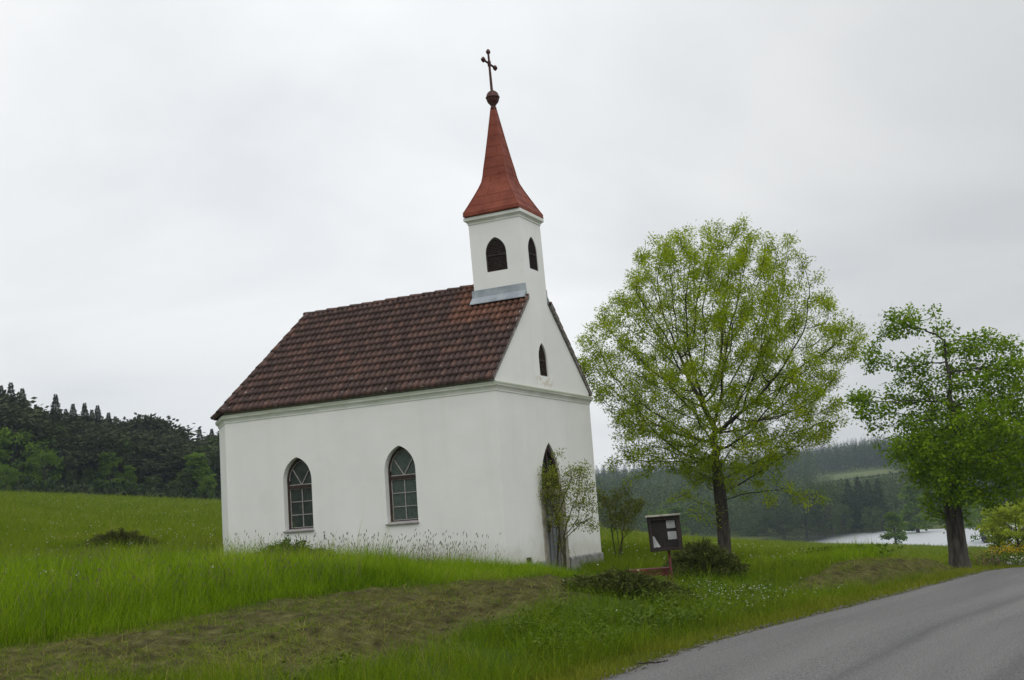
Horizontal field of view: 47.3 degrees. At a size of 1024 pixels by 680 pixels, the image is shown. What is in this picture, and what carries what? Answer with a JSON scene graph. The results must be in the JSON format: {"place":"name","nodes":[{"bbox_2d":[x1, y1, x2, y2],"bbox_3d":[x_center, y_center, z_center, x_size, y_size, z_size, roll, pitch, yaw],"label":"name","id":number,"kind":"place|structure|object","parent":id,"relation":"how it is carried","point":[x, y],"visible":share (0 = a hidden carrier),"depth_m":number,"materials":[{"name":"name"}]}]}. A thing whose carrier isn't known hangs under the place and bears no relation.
{"place":"outdoors","nodes":[
{"label":"outdoors","id":0,"kind":"place"},
{"bbox_2d":[0,511,591,646],"bbox_3d":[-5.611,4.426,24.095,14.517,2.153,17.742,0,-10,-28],"label":"tall grass","id":1,"kind":"structure","parent":0,"point":[382,570],"depth_m":18.39,"materials":[{"name":"plant"}]},
{"bbox_2d":[8,540,926,679],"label":"bank grass","id":2,"kind":"structure","parent":0,"point":[391,668],"depth_m":14.07,"materials":[{"name":"plant"}]},
{"bbox_2d":[0,462,1017,679],"bbox_3d":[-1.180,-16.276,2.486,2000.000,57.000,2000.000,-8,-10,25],"label":"ground","id":3,"kind":"structure","parent":0,"point":[212,632],"depth_m":15.62,"materials":[{"name":"plant"}]},
{"bbox_2d":[0,385,6,399],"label":"spruce tree","id":4,"kind":"object","parent":3,"relation":"on","point":[3,393],"visible":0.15,"depth_m":162.36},
{"bbox_2d":[0,418,13,464],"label":"broadleaf tree","id":5,"kind":"object","parent":3,"relation":"on","point":[5,461],"visible":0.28,"depth_m":141.22,"materials":[{"name":"plant"}]},
{"bbox_2d":[0,395,17,406],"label":"pine tree","id":6,"kind":"object","parent":3,"relation":"on","point":[3,400],"visible":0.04,"depth_m":158.76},
{"bbox_2d":[0,463,19,490],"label":"broadleaf tree","id":7,"kind":"object","parent":3,"relation":"on","point":[8,478],"visible":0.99,"depth_m":131.43,"materials":[{"name":"green plant"}]},
{"bbox_2d":[6,382,18,404],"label":"spruce tree","id":8,"kind":"object","parent":3,"relation":"on","point":[10,389],"visible":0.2,"depth_m":164.64,"materials":[{"name":"plant"}]},
{"bbox_2d":[1,389,36,417],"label":"pine tree","id":9,"kind":"object","parent":3,"relation":"on","point":[22,401],"visible":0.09,"depth_m":165.02,"materials":[{"name":"plant"}]},
{"bbox_2d":[3,401,39,416],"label":"pine tree","id":10,"kind":"object","parent":3,"relation":"on","point":[27,407],"visible":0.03,"depth_m":155.29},
{"bbox_2d":[18,388,26,402],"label":"spruce tree","id":11,"kind":"object","parent":3,"relation":"on","point":[23,392],"visible":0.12,"depth_m":168.93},
{"bbox_2d":[8,418,37,481],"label":"spruce tree","id":12,"kind":"object","parent":3,"relation":"on","point":[21,459],"visible":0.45,"depth_m":142.20,"materials":[{"name":"plant"}]},
{"bbox_2d":[0,401,47,448],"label":"pine tree","id":13,"kind":"object","parent":3,"relation":"on","point":[7,416],"visible":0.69,"depth_m":142.37,"materials":[{"name":"plant"}]},
{"bbox_2d":[0,427,50,483],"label":"broadleaf tree","id":14,"kind":"object","parent":3,"relation":"on","point":[6,442],"visible":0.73,"depth_m":138.94,"materials":[{"name":"green plant"}]},
{"bbox_2d":[8,420,46,459],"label":"pine tree","id":15,"kind":"object","parent":3,"relation":"on","point":[34,426],"visible":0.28,"depth_m":144.05,"materials":[{"name":"plant"}]},
{"bbox_2d":[5,443,53,475],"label":"broadleaf tree","id":16,"kind":"object","parent":3,"relation":"on","point":[24,457],"visible":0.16,"depth_m":142.30,"materials":[{"name":"plant"}]},
{"bbox_2d":[23,415,57,426],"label":"pine tree","id":17,"kind":"object","parent":3,"relation":"on","point":[38,422],"visible":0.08,"depth_m":153.70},
{"bbox_2d":[16,401,68,423],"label":"pine tree","id":18,"kind":"object","parent":3,"relation":"on","point":[41,409],"visible":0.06,"depth_m":162.18,"materials":[{"name":"plant"}]},
{"bbox_2d":[24,447,65,488],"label":"broadleaf tree","id":19,"kind":"object","parent":3,"relation":"on","point":[48,457],"visible":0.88,"depth_m":138.30,"materials":[{"name":"green plant"}]},
{"bbox_2d":[23,422,73,454],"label":"pine tree","id":20,"kind":"object","parent":3,"relation":"on","point":[43,431],"visible":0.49,"depth_m":144.61,"materials":[{"name":"plant"}]},
{"bbox_2d":[31,424,70,480],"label":"broadleaf tree","id":21,"kind":"object","parent":3,"relation":"on","point":[53,442],"visible":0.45,"depth_m":143.88,"materials":[{"name":"plant"}]},
{"bbox_2d":[48,394,64,427],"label":"spruce tree","id":22,"kind":"object","parent":3,"relation":"on","point":[55,409],"visible":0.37,"depth_m":160.71,"materials":[{"name":"plant"}]},
{"bbox_2d":[40,411,88,425],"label":"pine tree","id":23,"kind":"object","parent":3,"relation":"on","point":[64,422],"visible":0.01,"depth_m":165.18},
{"bbox_2d":[66,404,78,426],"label":"spruce tree","id":24,"kind":"object","parent":3,"relation":"on","point":[72,414],"visible":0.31,"depth_m":165.23,"materials":[{"name":"plant"}]},
{"bbox_2d":[80,403,91,422],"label":"spruce tree","id":25,"kind":"object","parent":3,"relation":"on","point":[84,410],"visible":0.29,"depth_m":169.62,"materials":[{"name":"plant"}]},
{"bbox_2d":[92,405,102,424],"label":"spruce tree","id":26,"kind":"object","parent":3,"relation":"on","point":[97,414],"visible":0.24,"depth_m":170.17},
{"bbox_2d":[46,429,149,473],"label":"pine tree","id":27,"kind":"object","parent":3,"relation":"on","point":[92,440],"visible":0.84,"depth_m":142.97,"materials":[{"name":"plant"}]},
{"bbox_2d":[83,415,118,427],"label":"pine tree","id":28,"kind":"object","parent":3,"relation":"on","point":[104,420],"visible":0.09,"depth_m":170.97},
{"bbox_2d":[106,412,111,422],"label":"spruce tree","id":29,"kind":"object","parent":3,"relation":"on","point":[108,415],"visible":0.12,"depth_m":172.58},
{"bbox_2d":[0,473,220,500],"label":"undergrowth","id":30,"kind":"object","parent":3,"relation":"on","point":[74,488],"visible":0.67,"depth_m":139.42,"materials":[{"name":"green plant"}]},
{"bbox_2d":[94,452,127,493],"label":"broadleaf tree","id":31,"kind":"object","parent":3,"relation":"on","point":[108,463],"visible":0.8,"depth_m":141.78,"materials":[{"name":"green plant"}]},
{"bbox_2d":[11,496,213,556],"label":"dandelion clocks","id":32,"kind":"object","parent":3,"relation":"on","point":[125,531],"visible":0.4,"depth_m":42.05,"materials":[{"name":"white plant"}]},
{"bbox_2d":[73,527,163,549],"bbox_3d":[-11.204,5.718,33.341,3.137,0.778,1.949,-8,-10,25],"label":"juniper bush","id":33,"kind":"object","parent":3,"relation":"on","point":[126,538],"visible":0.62,"depth_m":33.05,"materials":[{"name":"green plant"}]},
{"bbox_2d":[103,416,136,428],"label":"pine tree","id":34,"kind":"object","parent":3,"relation":"on","point":[120,424],"visible":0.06,"depth_m":172.92,"materials":[{"name":"plant"}]},
{"bbox_2d":[102,439,142,484],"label":"broadleaf tree","id":35,"kind":"object","parent":3,"relation":"on","point":[121,448],"visible":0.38,"depth_m":145.74,"materials":[{"name":"plant"}]},
{"bbox_2d":[94,429,155,468],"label":"pine tree","id":36,"kind":"object","parent":3,"relation":"on","point":[133,440],"visible":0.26,"depth_m":149.55,"materials":[{"name":"plant"}]},
{"bbox_2d":[119,465,137,494],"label":"broadleaf tree","id":37,"kind":"object","parent":3,"relation":"on","point":[131,478],"visible":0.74,"depth_m":141.62,"materials":[{"name":"green plant"}]},
{"bbox_2d":[118,413,166,433],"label":"pine tree","id":38,"kind":"object","parent":3,"relation":"on","point":[139,422],"visible":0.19,"depth_m":174.56,"materials":[{"name":"plant"}]},
{"bbox_2d":[128,432,174,477],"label":"pine tree","id":39,"kind":"object","parent":3,"relation":"on","point":[153,440],"visible":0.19,"depth_m":153.32,"materials":[{"name":"plant"}]},
{"bbox_2d":[134,412,180,433],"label":"pine tree","id":40,"kind":"object","parent":3,"relation":"on","point":[167,423],"visible":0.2,"depth_m":176.80,"materials":[{"name":"plant"}]},
{"bbox_2d":[145,441,195,480],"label":"pine tree","id":41,"kind":"object","parent":3,"relation":"on","point":[165,446],"visible":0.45,"depth_m":148.13,"materials":[{"name":"plant"}]},
{"bbox_2d":[152,448,197,478],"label":"pine tree","id":42,"kind":"object","parent":3,"relation":"on","point":[168,463],"visible":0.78,"depth_m":146.02,"materials":[{"name":"plant"}]},
{"bbox_2d":[155,423,205,440],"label":"pine tree","id":43,"kind":"object","parent":3,"relation":"on","point":[183,429],"visible":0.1,"depth_m":178.37,"materials":[{"name":"plant"}]},
{"bbox_2d":[166,449,194,476],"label":"pine tree","id":44,"kind":"object","parent":3,"relation":"on","point":[192,450],"visible":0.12,"depth_m":147.71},
{"bbox_2d":[165,451,196,484],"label":"broadleaf tree","id":45,"kind":"object","parent":3,"relation":"on","point":[174,472],"visible":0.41,"depth_m":146.43,"materials":[{"name":"plant"}]},
{"bbox_2d":[162,431,204,443],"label":"pine tree","id":46,"kind":"object","parent":3,"relation":"on","point":[181,437],"visible":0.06,"depth_m":166.17,"materials":[{"name":"plant"}]},
{"bbox_2d":[158,446,210,476],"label":"pine tree","id":47,"kind":"object","parent":3,"relation":"on","point":[188,453],"visible":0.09,"depth_m":149.19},
{"bbox_2d":[176,468,197,495],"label":"broadleaf tree","id":48,"kind":"object","parent":3,"relation":"on","point":[184,476],"visible":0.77,"depth_m":143.28,"materials":[{"name":"plant"}]},
{"bbox_2d":[162,439,219,471],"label":"pine tree","id":49,"kind":"object","parent":3,"relation":"on","point":[202,444],"visible":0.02,"depth_m":160.40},
{"bbox_2d":[175,439,214,466],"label":"pine tree","id":50,"kind":"object","parent":3,"relation":"on","point":[192,446],"visible":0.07,"depth_m":153.20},
{"bbox_2d":[175,452,216,494],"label":"broadleaf tree","id":51,"kind":"object","parent":3,"relation":"on","point":[197,474],"visible":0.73,"depth_m":144.76,"materials":[{"name":"green plant"}]},
{"bbox_2d":[196,427,202,439],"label":"spruce tree","id":52,"kind":"object","parent":3,"relation":"on","point":[199,435],"visible":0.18,"depth_m":181.68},
{"bbox_2d":[185,446,215,486],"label":"broadleaf tree","id":53,"kind":"object","parent":3,"relation":"on","point":[199,449],"visible":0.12,"depth_m":148.72,"materials":[{"name":"plant"}]},
{"bbox_2d":[195,433,217,446],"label":"pine tree","id":54,"kind":"object","parent":3,"relation":"on","point":[202,438],"visible":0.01,"depth_m":178.99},
{"bbox_2d":[197,475,217,498],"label":"broadleaf tree","id":55,"kind":"object","parent":3,"relation":"on","point":[208,482],"visible":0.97,"depth_m":142.12,"materials":[{"name":"green plant"}]},
{"bbox_2d":[202,430,218,446],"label":"pine tree","id":56,"kind":"object","parent":3,"relation":"on","point":[215,436],"visible":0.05,"depth_m":176.84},
{"bbox_2d":[201,436,219,445],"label":"pine tree","id":57,"kind":"object","parent":3,"relation":"on","point":[217,443],"visible":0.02,"depth_m":170.87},
{"bbox_2d":[203,445,218,484],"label":"broadleaf tree","id":58,"kind":"object","parent":3,"relation":"on","point":[212,455],"visible":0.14,"depth_m":155.01,"materials":[{"name":"plant"}]},
{"bbox_2d":[206,438,217,451],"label":"broadleaf tree","id":59,"kind":"object","parent":3,"relation":"on","point":[213,441],"visible":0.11,"depth_m":167.90,"materials":[{"name":"plant"}]},
{"bbox_2d":[211,451,220,491],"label":"tree","id":60,"kind":"object","parent":3,"relation":"on","point":[217,470],"visible":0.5,"depth_m":148.28,"materials":[{"name":"plant"}]},
{"bbox_2d":[0,529,500,561],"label":"grass seed heads","id":61,"kind":"object","parent":3,"relation":"on","point":[441,543],"depth_m":24.72,"materials":[{"name":"plant"}]},
{"bbox_2d":[253,535,335,557],"bbox_3d":[-4.763,4.763,25.887,2.735,0.909,1.437,-8,-10,25],"label":"juniper bush","id":62,"kind":"object","parent":3,"relation":"on","point":[302,542],"visible":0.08,"depth_m":25.95,"materials":[{"name":"green plant"}]},
{"bbox_2d":[210,49,603,571],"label":"chapel","id":63,"kind":"structure","parent":3,"relation":"on","point":[465,409],"depth_m":27.26,"materials":[{"name":"paint"}]},
{"bbox_2d":[283,458,313,532],"bbox_3d":[-4.948,3.597,27.266,0.840,1.725,0.275,-8,-10,25],"label":"window","id":64,"kind":"structure","parent":63,"relation":"in","point":[299,483],"depth_m":27.39,"materials":[{"name":"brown wood"}]},
{"bbox_2d":[385,447,418,524],"bbox_3d":[-2.447,3.229,26.110,0.840,1.745,0.275,-8,-10,25],"label":"window","id":65,"kind":"structure","parent":63,"relation":"in","point":[401,467],"depth_m":26.23,"materials":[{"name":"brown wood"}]},
{"bbox_2d":[539,345,546,375],"bbox_3d":[0.681,0.475,27.906,0.075,0.800,0.503,-8,-10,25],"label":"louvre window","id":66,"kind":"structure","parent":63,"relation":"in","point":[542,360],"depth_m":28.00,"materials":[{"name":"brown wood"}]},
{"bbox_2d":[542,445,560,569],"bbox_3d":[0.875,3.929,27.309,0.171,3.060,1.160,-8,-10,25],"label":"door","id":67,"kind":"structure","parent":63,"relation":"in","point":[547,455],"depth_m":27.40,"materials":[{"name":"grey wood"}]},
{"bbox_2d":[0,551,955,679],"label":"mown regrowth","id":68,"kind":"object","parent":3,"relation":"on","point":[246,631],"visible":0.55,"depth_m":15.15,"materials":[{"name":"green plant"}]},
{"bbox_2d":[0,552,985,679],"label":"mown hay","id":69,"kind":"object","parent":3,"relation":"on","point":[336,644],"visible":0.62,"depth_m":15.07},
{"bbox_2d":[0,485,1023,581],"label":"meadow grass","id":70,"kind":"structure","parent":3,"relation":"on","point":[38,511],"depth_m":50.14,"materials":[{"name":"plant"}]},
{"bbox_2d":[963,500,990,541],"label":"broadleaf tree","id":71,"kind":"object","parent":70,"relation":"on","point":[973,515],"visible":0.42,"depth_m":212.82,"materials":[{"name":"green plant"}]},
{"bbox_2d":[282,555,805,679],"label":"bank weeds","id":72,"kind":"object","parent":3,"relation":"on","point":[639,618],"visible":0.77,"depth_m":16.06,"materials":[{"name":"green plant"}]},
{"bbox_2d":[537,446,602,569],"bbox_3d":[1.090,3.917,26.826,2.010,2.999,1.380,-8,-10,25],"label":"small tree","id":73,"kind":"object","parent":3,"relation":"on","point":[553,489],"visible":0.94,"depth_m":26.71,"materials":[{"name":"green plant"}]},
{"bbox_2d":[597,482,650,559],"bbox_3d":[2.895,4.832,30.812,1.500,2.191,1.316,-8,-10,25],"label":"dark shrub","id":74,"kind":"object","parent":3,"relation":"on","point":[623,514],"visible":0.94,"depth_m":30.78,"materials":[{"name":"green plant"}]},
{"bbox_2d":[559,565,701,604],"bbox_3d":[1.904,3.984,18.750,2.283,0.780,1.283,-5,-9,5],"label":"juniper bush","id":75,"kind":"object","parent":3,"relation":"on","point":[608,578],"visible":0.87,"depth_m":18.55,"materials":[{"name":"green plant"}]},
{"bbox_2d":[630,567,669,580],"bbox_3d":[2.654,4.659,22.396,0.800,0.560,0.395,-4,-9,-1],"label":"bench","id":76,"kind":"object","parent":3,"relation":"on","point":[665,572],"visible":0.33,"depth_m":22.25,"materials":[{"name":"red paint"}]},
{"bbox_2d":[643,508,669,530],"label":"broadleaf tree","id":77,"kind":"object","parent":3,"relation":"on","point":[656,513],"visible":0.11,"depth_m":283.70,"materials":[{"name":"green plant"}]},
{"bbox_2d":[645,513,682,579],"bbox_3d":[2.921,4.121,22.090,0.667,1.641,0.310,-5,-9,7],"label":"notice board","id":78,"kind":"object","parent":3,"relation":"on","point":[664,532],"visible":0.98,"depth_m":22.11,"materials":[{"name":"brown wood"}]},
{"bbox_2d":[668,506,689,536],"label":"broadleaf tree","id":79,"kind":"object","parent":3,"relation":"on","point":[682,516],"visible":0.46,"depth_m":292.91,"materials":[{"name":"green plant"}]},
{"bbox_2d":[563,577,839,605],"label":"daisies","id":80,"kind":"object","parent":3,"relation":"on","point":[741,590],"visible":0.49,"depth_m":19.84,"materials":[{"name":"white plant"}]},
{"bbox_2d":[657,536,751,579],"bbox_3d":[4.173,4.836,25.698,2.159,1.053,1.757,-8,-10,25],"label":"juniper bush","id":81,"kind":"object","parent":3,"relation":"on","point":[696,553],"visible":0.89,"depth_m":25.33,"materials":[{"name":"green plant"}]},
{"bbox_2d":[573,212,869,553],"bbox_3d":[5.928,1.417,32.933,8.366,10.065,7.722,-8,-10,25],"label":"ash tree","id":82,"kind":"object","parent":3,"relation":"on","point":[712,463],"visible":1,"depth_m":31.95,"materials":[{"name":"green plant"}]},
{"bbox_2d":[595,433,1022,532],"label":"conifer forest","id":83,"kind":"object","parent":3,"relation":"on","point":[863,459],"visible":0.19,"depth_m":651.66,"materials":[{"name":"plant"}]},
{"bbox_2d":[595,434,1023,536],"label":"leafy forest","id":84,"kind":"object","parent":3,"relation":"on","point":[732,504],"visible":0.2,"depth_m":383.17,"materials":[{"name":"plant"}]},
{"bbox_2d":[806,482,852,532],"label":"broadleaf tree","id":85,"kind":"object","parent":3,"relation":"on","point":[822,487],"visible":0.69,"depth_m":319.86,"materials":[{"name":"plant"}]},
{"bbox_2d":[828,504,854,533],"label":"broadleaf tree","id":86,"kind":"object","parent":3,"relation":"on","point":[843,508],"visible":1,"depth_m":308.61,"materials":[{"name":"plant"}]},
{"bbox_2d":[741,534,946,573],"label":"roadside tall grass","id":87,"kind":"structure","parent":3,"relation":"on","point":[854,553],"depth_m":29.20,"materials":[{"name":"plant"}]},
{"bbox_2d":[789,543,907,557],"bbox_3d":[8.993,5.749,31.239,3.019,0.593,1.806,-8,-10,25],"label":"weed clump","id":88,"kind":"object","parent":3,"relation":"on","point":[885,545],"visible":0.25,"depth_m":31.10,"materials":[{"name":"green plant"}]},
{"bbox_2d":[838,479,864,531],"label":"spruce tree","id":89,"kind":"object","parent":3,"relation":"on","point":[845,501],"visible":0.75,"depth_m":315.74,"materials":[{"name":"plant"}]},
{"bbox_2d":[848,476,873,532],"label":"spruce tree","id":90,"kind":"object","parent":3,"relation":"on","point":[855,502],"visible":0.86,"depth_m":313.04,"materials":[{"name":"plant"}]},
{"bbox_2d":[856,479,886,532],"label":"spruce tree","id":91,"kind":"object","parent":3,"relation":"on","point":[864,501],"visible":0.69,"depth_m":310.72,"materials":[{"name":"plant"}]},
{"bbox_2d":[861,505,882,532],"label":"broadleaf tree","id":92,"kind":"object","parent":3,"relation":"on","point":[868,528],"visible":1,"depth_m":300.05,"materials":[{"name":"plant"}]},
{"bbox_2d":[867,478,895,530],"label":"spruce tree","id":93,"kind":"object","parent":3,"relation":"on","point":[880,496],"visible":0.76,"depth_m":307.93,"materials":[{"name":"plant"}]},
{"bbox_2d":[878,511,907,543],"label":"broadleaf tree","id":94,"kind":"object","parent":3,"relation":"on","point":[898,533],"visible":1,"depth_m":221.12,"materials":[{"name":"green plant"}]},
{"bbox_2d":[896,481,939,531],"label":"broadleaf tree","id":95,"kind":"object","parent":3,"relation":"on","point":[913,516],"visible":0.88,"depth_m":279.92,"materials":[{"name":"green plant"}]},
{"bbox_2d":[843,301,1023,568],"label":"maple tree","id":96,"kind":"object","parent":3,"relation":"on","point":[961,433],"visible":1,"depth_m":36.94,"materials":[{"name":"green plant"}]},
{"bbox_2d":[945,548,1023,565],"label":"weed clump","id":97,"kind":"object","parent":3,"relation":"on","point":[1015,558],"visible":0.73,"depth_m":43.92,"materials":[{"name":"green plant"}]},
{"bbox_2d":[968,542,1020,565],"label":"dead stalks","id":98,"kind":"object","parent":3,"relation":"on","point":[983,559],"visible":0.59,"depth_m":43.85,"materials":[{"name":"plant"}]},
{"bbox_2d":[970,543,1023,559],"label":"yellow flower clump","id":99,"kind":"object","parent":3,"relation":"on","point":[1005,551],"visible":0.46,"depth_m":47.24,"materials":[{"name":"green plant"}]},
{"bbox_2d":[974,500,1023,556],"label":"broadleaf tree","id":100,"kind":"object","parent":3,"relation":"on","point":[1002,535],"visible":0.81,"depth_m":59.68,"materials":[{"name":"green plant"}]},
{"bbox_2d":[993,498,1023,548],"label":"broadleaf tree","id":101,"kind":"object","parent":3,"relation":"on","point":[1021,537],"visible":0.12,"depth_m":64.64,"materials":[{"name":"green plant"}]},
{"bbox_2d":[0,0,1023,476],"label":"sky","id":102,"kind":"structure","parent":0,"point":[182,182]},
{"bbox_2d":[412,562,1023,679],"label":"verge grass","id":103,"kind":"structure","parent":0,"point":[757,621],"depth_m":15.23,"materials":[{"name":"plant"}]},
{"bbox_2d":[585,567,1023,679],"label":"road","id":104,"kind":"structure","parent":0,"point":[969,627],"depth_m":12.56,"materials":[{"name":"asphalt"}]},
{"bbox_2d":[637,660,667,664],"bbox_3d":[1.488,3.412,12.373,0.332,0.025,0.086,-5,-9,8],"label":"twig","id":105,"kind":"object","parent":104,"relation":"on","point":[651,662],"visible":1,"depth_m":12.38,"materials":[{"name":"brown wood"}]},
{"bbox_2d":[834,469,898,479],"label":"field","id":106,"kind":"structure","parent":0,"point":[860,474],"depth_m":610.98,"materials":[{"name":"plant"}]},
{"bbox_2d":[759,525,1021,547],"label":"pond water","id":107,"kind":"structure","parent":0,"point":[937,537],"depth_m":266.54,"materials":[{"name":"grey liquid"}]},
{"bbox_2d":[980,536,988,542],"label":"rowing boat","id":108,"kind":"object","parent":107,"relation":"on","point":[983,538],"visible":0.63,"depth_m":205.35,"materials":[{"name":"wood"}]}
]}

